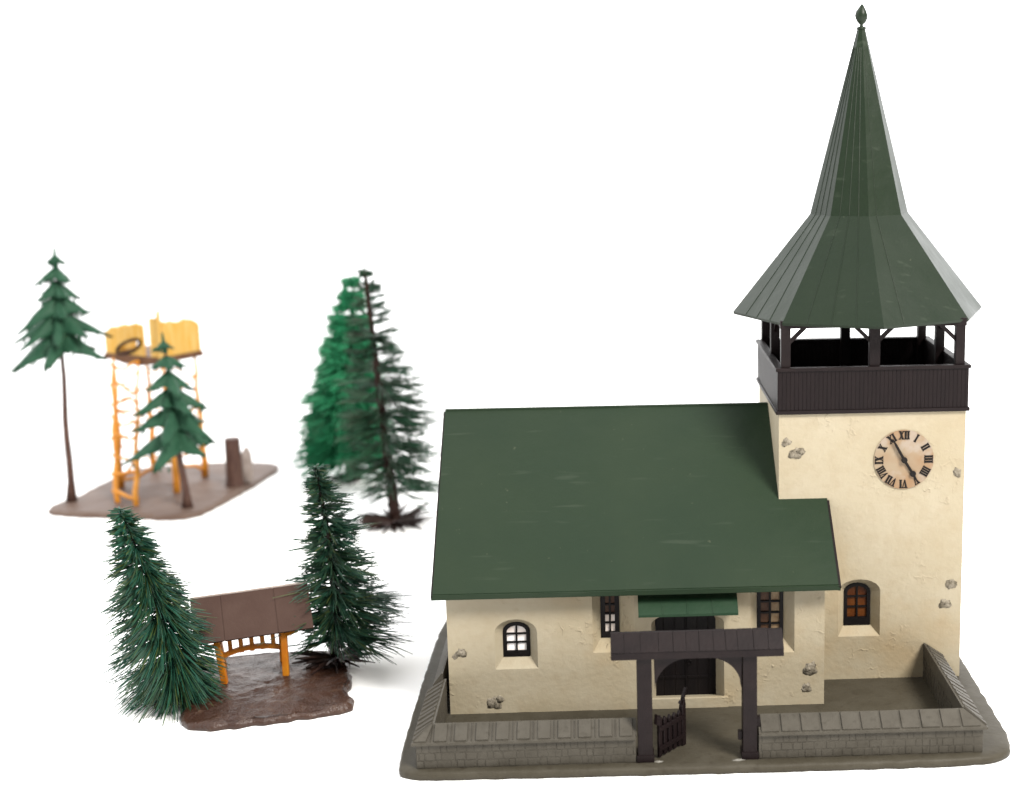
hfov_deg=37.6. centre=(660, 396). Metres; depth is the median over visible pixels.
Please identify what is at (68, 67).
sky
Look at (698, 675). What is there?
door
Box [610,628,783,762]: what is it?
gate
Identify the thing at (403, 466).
brush tree
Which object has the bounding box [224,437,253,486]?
tree stump
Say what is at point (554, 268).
ground
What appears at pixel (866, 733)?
yard wall
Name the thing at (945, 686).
yard wall
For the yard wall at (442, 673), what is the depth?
0.48 m
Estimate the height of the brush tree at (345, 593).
0.071 m
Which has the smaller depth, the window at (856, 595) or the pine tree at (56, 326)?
the window at (856, 595)
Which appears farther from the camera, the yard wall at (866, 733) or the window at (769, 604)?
the window at (769, 604)
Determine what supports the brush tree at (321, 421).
on the ground
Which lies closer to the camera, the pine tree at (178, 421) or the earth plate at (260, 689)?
the earth plate at (260, 689)
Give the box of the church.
[431,4,981,713]
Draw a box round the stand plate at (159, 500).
[48,462,278,520]
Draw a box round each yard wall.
[411,679,447,743]
[411,717,636,768]
[433,638,449,699]
[757,708,987,758]
[923,643,987,726]
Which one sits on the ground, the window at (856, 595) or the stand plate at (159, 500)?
the stand plate at (159, 500)
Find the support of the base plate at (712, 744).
on the ground
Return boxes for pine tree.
[9,248,112,501]
[121,333,216,507]
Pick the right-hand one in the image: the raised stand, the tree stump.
the tree stump
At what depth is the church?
0.47 m
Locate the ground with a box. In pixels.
[0,122,1023,792]
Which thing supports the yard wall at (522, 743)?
on the base plate at (712, 744)
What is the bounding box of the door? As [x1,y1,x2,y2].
[655,616,715,695]
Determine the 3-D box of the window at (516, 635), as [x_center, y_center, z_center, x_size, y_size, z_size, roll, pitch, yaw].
[-0.045,0.076,0.466,0.008,0.011,0.001,-1,11,-2]
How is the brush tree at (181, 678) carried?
on the earth plate at (260, 689)
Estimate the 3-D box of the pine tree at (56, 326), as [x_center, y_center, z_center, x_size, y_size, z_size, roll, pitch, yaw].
[-0.292,-0.010,0.724,0.043,0.125,0.046,8,14,37]
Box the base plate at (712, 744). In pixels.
[399,620,1010,780]
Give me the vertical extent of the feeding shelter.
0.031 m
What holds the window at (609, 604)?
in the church
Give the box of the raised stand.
[104,311,208,505]
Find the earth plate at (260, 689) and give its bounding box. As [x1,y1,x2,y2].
[180,651,354,731]
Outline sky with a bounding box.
[0,0,1023,136]
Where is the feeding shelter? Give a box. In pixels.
[190,582,313,683]
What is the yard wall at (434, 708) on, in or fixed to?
on the base plate at (712, 744)
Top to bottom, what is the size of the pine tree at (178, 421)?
0.086 m
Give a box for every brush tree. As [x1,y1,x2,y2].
[94,506,229,726]
[257,463,429,675]
[287,274,396,484]
[332,266,455,534]
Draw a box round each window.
[503,622,529,656]
[600,596,618,637]
[757,592,782,632]
[843,582,869,624]

